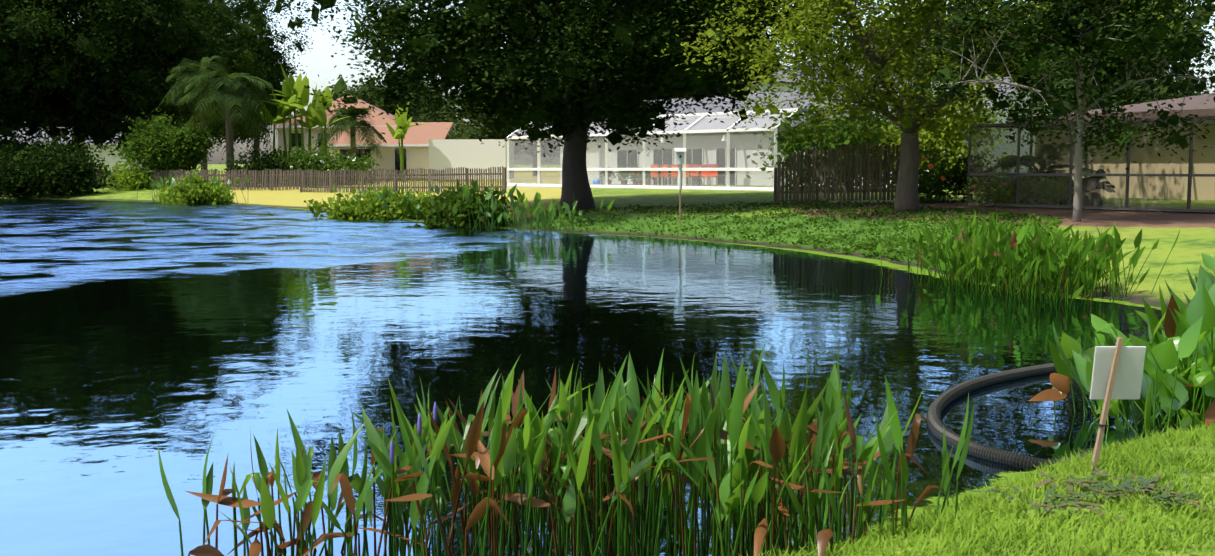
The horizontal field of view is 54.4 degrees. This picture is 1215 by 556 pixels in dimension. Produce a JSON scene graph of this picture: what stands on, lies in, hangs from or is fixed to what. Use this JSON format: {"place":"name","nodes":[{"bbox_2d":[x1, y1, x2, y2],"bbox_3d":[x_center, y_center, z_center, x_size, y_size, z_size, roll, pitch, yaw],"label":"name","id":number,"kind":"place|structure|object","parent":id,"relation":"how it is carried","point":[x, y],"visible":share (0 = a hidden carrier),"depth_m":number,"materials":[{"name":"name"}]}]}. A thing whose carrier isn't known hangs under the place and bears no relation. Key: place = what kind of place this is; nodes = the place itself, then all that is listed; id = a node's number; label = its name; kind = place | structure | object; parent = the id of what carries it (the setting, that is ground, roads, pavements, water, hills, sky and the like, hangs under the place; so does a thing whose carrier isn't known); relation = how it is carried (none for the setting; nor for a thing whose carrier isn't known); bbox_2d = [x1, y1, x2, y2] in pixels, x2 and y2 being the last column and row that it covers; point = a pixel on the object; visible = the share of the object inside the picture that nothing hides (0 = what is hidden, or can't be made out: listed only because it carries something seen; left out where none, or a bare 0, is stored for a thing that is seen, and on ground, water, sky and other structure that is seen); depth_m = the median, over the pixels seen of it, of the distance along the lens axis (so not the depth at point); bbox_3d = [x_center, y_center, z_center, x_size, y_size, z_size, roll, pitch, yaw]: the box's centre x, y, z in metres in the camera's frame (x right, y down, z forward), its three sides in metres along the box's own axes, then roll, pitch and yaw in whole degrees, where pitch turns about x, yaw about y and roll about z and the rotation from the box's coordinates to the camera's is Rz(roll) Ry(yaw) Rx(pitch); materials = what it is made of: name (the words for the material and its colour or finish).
{"place":"outdoors","nodes":[
{"label":"outdoors","id":0,"kind":"place"},
{"bbox_2d":[0,198,1184,555],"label":"pond water","id":1,"kind":"structure","parent":0,"point":[132,334],"depth_m":12.79,"materials":[{"name":"blue liquid"}]},
{"bbox_2d":[333,184,424,222],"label":"aquatic plants","id":2,"kind":"object","parent":1,"relation":"in","point":[383,194],"visible":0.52,"depth_m":43.47,"materials":[{"name":"green plant"}]},
{"bbox_2d":[478,197,614,233],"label":"aquatic plants","id":3,"kind":"object","parent":1,"relation":"in","point":[542,214],"visible":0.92,"depth_m":35.83,"materials":[{"name":"green plant"}]},
{"bbox_2d":[158,340,974,555],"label":"aquatic plants","id":4,"kind":"object","parent":1,"relation":"in","point":[738,456],"visible":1,"depth_m":5.69,"materials":[{"name":"green plant"}]},
{"bbox_2d":[7,198,1160,555],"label":"pond bank","id":5,"kind":"structure","parent":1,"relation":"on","point":[967,492],"depth_m":17.14,"materials":[{"name":"green plant"}]},
{"bbox_2d":[927,361,1093,469],"bbox_3d":[3.954,0.894,9.961,1.734,0.245,5.815,4,6,35],"label":"corrugated hose","id":6,"kind":"object","parent":1,"relation":"in","point":[939,405],"visible":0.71,"depth_m":8.63,"materials":[{"name":"black plastic"}]},
{"bbox_2d":[876,212,1179,306],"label":"reeds","id":7,"kind":"object","parent":1,"relation":"in","point":[975,251],"visible":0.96,"depth_m":18.02,"materials":[{"name":"green plant"}]},
{"bbox_2d":[0,164,1214,555],"bbox_3d":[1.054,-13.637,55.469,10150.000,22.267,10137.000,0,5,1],"label":"ground","id":8,"kind":"structure","parent":0,"point":[1196,236],"depth_m":31.79,"materials":[{"name":"green plant"}]},
{"bbox_2d":[0,132,59,194],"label":"bush","id":9,"kind":"object","parent":8,"relation":"on","point":[14,148],"visible":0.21,"depth_m":80.18,"materials":[{"name":"green plant"}]},
{"bbox_2d":[1,16,70,128],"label":"tree","id":10,"kind":"object","parent":8,"relation":"on","point":[46,119],"depth_m":129.96,"materials":[{"name":"green plant"}]},
{"bbox_2d":[0,130,112,187],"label":"understory","id":11,"kind":"object","parent":8,"relation":"on","point":[43,146],"visible":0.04,"depth_m":84.28,"materials":[{"name":"green plant"}]},
{"bbox_2d":[0,0,114,154],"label":"tree","id":12,"kind":"object","parent":8,"relation":"on","point":[15,79],"depth_m":82.80,"materials":[{"name":"green plant"}]},
{"bbox_2d":[0,130,121,198],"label":"bush","id":13,"kind":"object","parent":8,"relation":"on","point":[65,173],"visible":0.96,"depth_m":75.76,"materials":[{"name":"green plant"}]},
{"bbox_2d":[0,127,158,175],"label":"house","id":14,"kind":"structure","parent":8,"relation":"on","point":[111,160],"depth_m":111.95,"materials":[{"name":"white paint"}]},
{"bbox_2d":[0,0,244,165],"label":"tree","id":15,"kind":"object","parent":8,"relation":"on","point":[160,46],"depth_m":88.08,"materials":[{"name":"green plant"}]},
{"bbox_2d":[99,157,166,190],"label":"bush","id":16,"kind":"object","parent":8,"relation":"on","point":[128,179],"visible":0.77,"depth_m":78.82,"materials":[{"name":"green plant"}]},
{"bbox_2d":[104,107,225,181],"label":"shrub","id":17,"kind":"object","parent":8,"relation":"on","point":[191,147],"depth_m":79.01,"materials":[{"name":"green plant"}]},
{"bbox_2d":[98,0,275,173],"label":"tree","id":18,"kind":"object","parent":8,"relation":"on","point":[244,60],"depth_m":123.33,"materials":[{"name":"green plant"}]},
{"bbox_2d":[136,173,248,204],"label":"aquatic plants","id":19,"kind":"object","parent":8,"relation":"on","point":[171,180],"visible":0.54,"depth_m":63.74,"materials":[{"name":"green plant"}]},
{"bbox_2d":[153,169,234,204],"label":"bush","id":20,"kind":"object","parent":8,"relation":"on","point":[181,196],"visible":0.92,"depth_m":63.70,"materials":[{"name":"green plant"}]},
{"bbox_2d":[90,168,299,190],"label":"picket fence","id":21,"kind":"object","parent":8,"relation":"on","point":[258,175],"visible":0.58,"depth_m":74.30,"materials":[{"name":"brown wood"}]},
{"bbox_2d":[158,56,237,182],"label":"palm","id":22,"kind":"object","parent":8,"relation":"on","point":[182,69],"visible":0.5,"depth_m":85.13,"materials":[{"name":"green plant"}]},
{"bbox_2d":[176,64,282,183],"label":"palm","id":23,"kind":"object","parent":8,"relation":"on","point":[227,92],"visible":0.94,"depth_m":79.19,"materials":[{"name":"green plant"}]},
{"bbox_2d":[196,0,315,156],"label":"tree","id":24,"kind":"object","parent":8,"relation":"on","point":[276,79],"depth_m":138.39,"materials":[{"name":"green plant"}]},
{"bbox_2d":[215,136,319,187],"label":"bush","id":25,"kind":"object","parent":8,"relation":"on","point":[255,164],"visible":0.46,"depth_m":78.27,"materials":[{"name":"green plant"}]},
{"bbox_2d":[300,168,301,191],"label":"picket fence","id":26,"kind":"object","parent":8,"relation":"on","point":[300,179],"visible":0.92,"depth_m":69.02,"materials":[{"name":"brown wood"}]},
{"bbox_2d":[257,63,349,154],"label":"banana","id":27,"kind":"object","parent":8,"relation":"on","point":[289,104],"visible":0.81,"depth_m":81.21,"materials":[{"name":"green plant"}]},
{"bbox_2d":[256,136,379,186],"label":"flower bush","id":28,"kind":"object","parent":8,"relation":"on","point":[326,159],"depth_m":78.35,"materials":[{"name":"plant"}]},
{"bbox_2d":[316,108,386,171],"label":"palm","id":29,"kind":"object","parent":8,"relation":"on","point":[363,127],"visible":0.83,"depth_m":87.20,"materials":[{"name":"green plant"}]},
{"bbox_2d":[303,184,443,219],"bbox_3d":[-8.956,-2.964,46.255,5.942,1.516,3.890,0,5,1],"label":"shrub","id":30,"kind":"object","parent":8,"relation":"on","point":[372,207],"visible":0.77,"depth_m":45.33,"materials":[{"name":"green plant"}]},
{"bbox_2d":[321,76,439,121],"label":"tree","id":31,"kind":"object","parent":8,"relation":"on","point":[415,118],"depth_m":146.81,"materials":[{"name":"green plant"}]},
{"bbox_2d":[268,96,513,178],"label":"cream house","id":32,"kind":"structure","parent":8,"relation":"on","point":[429,145],"depth_m":90.91,"materials":[{"name":"paint"}]},
{"bbox_2d":[300,166,505,192],"bbox_3d":[-11.549,-5.228,64.309,16.052,1.698,0.114,4,7,37],"label":"picket fence","id":33,"kind":"object","parent":8,"relation":"on","point":[394,175],"visible":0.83,"depth_m":64.06,"materials":[{"name":"brown wood"}]},
{"bbox_2d":[386,102,426,181],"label":"banana","id":34,"kind":"object","parent":8,"relation":"on","point":[402,122],"visible":0.81,"depth_m":83.04,"materials":[{"name":"green plant"}]},
{"bbox_2d":[383,76,458,138],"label":"tree","id":35,"kind":"object","parent":8,"relation":"on","point":[438,117],"depth_m":161.44,"materials":[{"name":"green plant"}]},
{"bbox_2d":[414,180,517,227],"bbox_3d":[-4.697,-2.405,39.059,2.948,1.717,2.694,5,7,43],"label":"bush","id":36,"kind":"object","parent":8,"relation":"on","point":[433,218],"visible":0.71,"depth_m":38.66,"materials":[{"name":"green plant"}]},
{"bbox_2d":[448,123,517,156],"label":"tree","id":37,"kind":"object","parent":8,"relation":"on","point":[457,133],"visible":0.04,"depth_m":196.85,"materials":[{"name":"green plant"}]},
{"bbox_2d":[428,178,541,230],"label":"aquatic plants","id":38,"kind":"object","parent":8,"relation":"on","point":[475,188],"visible":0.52,"depth_m":37.76,"materials":[{"name":"green plant"}]},
{"bbox_2d":[426,77,583,175],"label":"tree","id":39,"kind":"object","parent":8,"relation":"on","point":[472,130],"depth_m":117.05,"materials":[{"name":"green plant"}]},
{"bbox_2d":[255,0,889,210],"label":"oak","id":40,"kind":"object","parent":8,"relation":"on","point":[588,38],"depth_m":39.12,"materials":[{"name":"green plant"}]},
{"bbox_2d":[616,219,740,240],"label":"aquatic plants","id":41,"kind":"object","parent":8,"relation":"on","point":[709,234],"visible":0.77,"depth_m":32.09,"materials":[{"name":"green plant"}]},
{"bbox_2d":[674,148,685,222],"bbox_3d":[2.172,-2.719,35.366,0.340,2.340,0.360,0,5,1],"label":"birdhouse","id":42,"kind":"object","parent":8,"relation":"on","point":[679,156],"visible":0.94,"depth_m":35.30,"materials":[{"name":"white paint"}]},
{"bbox_2d":[633,34,790,100],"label":"tree","id":43,"kind":"object","parent":8,"relation":"on","point":[729,88],"depth_m":112.38,"materials":[{"name":"green plant"}]},
{"bbox_2d":[507,76,1068,190],"bbox_3d":[7.743,-7.502,65.667,17.850,6.000,30.287,-5,7,-41],"label":"pool enclosure","id":44,"kind":"object","parent":8,"relation":"on","point":[716,153],"visible":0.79,"depth_m":63.27,"materials":[{"name":"white metal"}]},
{"bbox_2d":[600,167,615,179],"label":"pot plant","id":45,"kind":"object","parent":44,"relation":"on","point":[610,174],"depth_m":68.85,"materials":[{"name":"green plant"}]},
{"bbox_2d":[616,167,630,180],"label":"pot plant","id":46,"kind":"object","parent":44,"relation":"on","point":[624,174],"depth_m":67.95,"materials":[{"name":"green plant"}]},
{"bbox_2d":[627,171,641,180],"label":"pot plant","id":47,"kind":"object","parent":44,"relation":"on","point":[634,177],"depth_m":67.28,"materials":[{"name":"green plant"}]},
{"bbox_2d":[636,165,647,179],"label":"pot plant","id":48,"kind":"object","parent":44,"relation":"on","point":[639,173],"depth_m":66.62,"materials":[{"name":"green plant"}]},
{"bbox_2d":[640,171,653,180],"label":"pot plant","id":49,"kind":"object","parent":44,"relation":"on","point":[649,172],"depth_m":65.93,"materials":[{"name":"green plant"}]},
{"bbox_2d":[533,199,1063,278],"bbox_3d":[6.086,-1.561,32.865,11.274,0.924,24.284,-3,6,-27],"label":"weed cover","id":50,"kind":"object","parent":8,"relation":"on","point":[895,241],"visible":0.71,"depth_m":31.89,"materials":[{"name":"green plant"}]},
{"bbox_2d":[744,61,909,93],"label":"roof","id":51,"kind":"structure","parent":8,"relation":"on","point":[785,88],"depth_m":88.98,"materials":[{"name":"white paint"}]},
{"bbox_2d":[746,96,926,190],"bbox_3d":[10.660,-6.190,53.059,9.035,4.917,6.617,3,6,28],"label":"hedge","id":52,"kind":"object","parent":8,"relation":"on","point":[827,144],"visible":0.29,"depth_m":52.17,"materials":[{"name":"green plant"}]},
{"bbox_2d":[774,141,900,202],"bbox_3d":[7.905,-3.530,40.707,4.407,2.337,0.121,2,6,22],"label":"stockade fence","id":53,"kind":"object","parent":8,"relation":"on","point":[830,182],"visible":0.81,"depth_m":40.64,"materials":[{"name":"brown wood"}]},
{"bbox_2d":[829,11,906,60],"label":"tree","id":54,"kind":"object","parent":8,"relation":"on","point":[867,33],"depth_m":119.12,"materials":[{"name":"green plant"}]},
{"bbox_2d":[886,135,967,203],"bbox_3d":[10.615,-3.577,39.001,2.668,2.307,2.616,0,5,1],"label":"bush","id":55,"kind":"object","parent":8,"relation":"on","point":[933,184],"depth_m":38.57,"materials":[{"name":"green plant"}]},
{"bbox_2d":[654,0,1214,211],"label":"tree","id":56,"kind":"object","parent":8,"relation":"on","point":[904,9],"depth_m":33.90,"materials":[{"name":"green plant"}]},
{"bbox_2d":[874,55,1027,189],"bbox_3d":[14.651,-6.617,50.721,6.210,5.840,5.854,0,5,1],"label":"bush","id":57,"kind":"object","parent":8,"relation":"on","point":[953,149],"visible":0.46,"depth_m":50.14,"materials":[{"name":"green plant"}]},
{"bbox_2d":[848,0,1063,80],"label":"tree","id":58,"kind":"object","parent":8,"relation":"on","point":[932,36],"depth_m":94.96,"materials":[{"name":"green plant"}]},
{"bbox_2d":[936,145,995,202],"bbox_3d":[11.726,-3.414,38.739,2.260,2.010,2.250,2,6,23],"label":"bush","id":59,"kind":"object","parent":8,"relation":"on","point":[961,180],"visible":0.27,"depth_m":38.46,"materials":[{"name":"green plant"}]},
{"bbox_2d":[951,160,1047,206],"bbox_3d":[12.368,-2.921,36.390,2.853,1.503,2.660,-3,6,-32],"label":"lime bush","id":60,"kind":"object","parent":8,"relation":"on","point":[999,188],"depth_m":36.14,"materials":[{"name":"green plant"}]},
{"bbox_2d":[908,2,1143,112],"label":"tree","id":61,"kind":"object","parent":8,"relation":"on","point":[1068,81],"visible":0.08,"depth_m":88.53,"materials":[{"name":"green plant"}]},
{"bbox_2d":[979,143,1106,204],"bbox_3d":[13.467,-2.629,37.322,3.992,3.202,4.342,-3,6,-33],"label":"bush","id":62,"kind":"object","parent":8,"relation":"on","point":[1047,150],"depth_m":36.34,"materials":[{"name":"green plant"}]},
{"bbox_2d":[1022,170,1087,207],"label":"grass bush","id":63,"kind":"object","parent":8,"relation":"on","point":[1056,194],"depth_m":34.97,"materials":[{"name":"green plant"}]},
{"bbox_2d":[908,0,1214,221],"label":"thin tree","id":64,"kind":"object","parent":8,"relation":"on","point":[1152,27],"depth_m":28.15,"materials":[{"name":"green plant"}]},
{"bbox_2d":[1060,169,1114,205],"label":"bush","id":65,"kind":"object","parent":8,"relation":"on","point":[1091,187],"depth_m":34.77,"materials":[{"name":"green plant"}]},
{"bbox_2d":[967,93,1214,211],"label":"pool enclosure","id":66,"kind":"object","parent":8,"relation":"on","point":[1152,175],"visible":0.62,"depth_m":37.49,"materials":[{"name":"brown metal"}]},
{"bbox_2d":[969,469,1214,518],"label":"lawn clippings","id":67,"kind":"object","parent":8,"relation":"on","point":[1127,483],"visible":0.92,"depth_m":5.85,"materials":[{"name":"green plant"}]},
{"bbox_2d":[1090,337,1145,473],"bbox_3d":[2.755,0.785,6.427,0.297,0.942,0.084,0,5,1],"label":"sign on stake","id":68,"kind":"object","parent":8,"relation":"on","point":[1117,372],"visible":0.88,"depth_m":6.40,"materials":[{"name":"white plastic"}]},
{"bbox_2d":[1029,253,1214,440],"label":"leafy plants","id":69,"kind":"object","parent":8,"relation":"on","point":[1178,383],"visible":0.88,"depth_m":8.49,"materials":[{"name":"green plant"}]},
{"bbox_2d":[1034,0,1214,105],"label":"tree","id":70,"kind":"object","parent":8,"relation":"on","point":[1142,94],"depth_m":97.52,"materials":[{"name":"green plant"}]},
{"bbox_2d":[25,0,1214,164],"label":"sky","id":71,"kind":"structure","parent":0,"point":[319,61],"materials":[{"name":"white"}]},
{"bbox_2d":[738,421,1214,555],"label":"grass","id":72,"kind":"structure","parent":0,"point":[944,524],"depth_m":5.50,"materials":[{"name":"green plant"}]}
]}

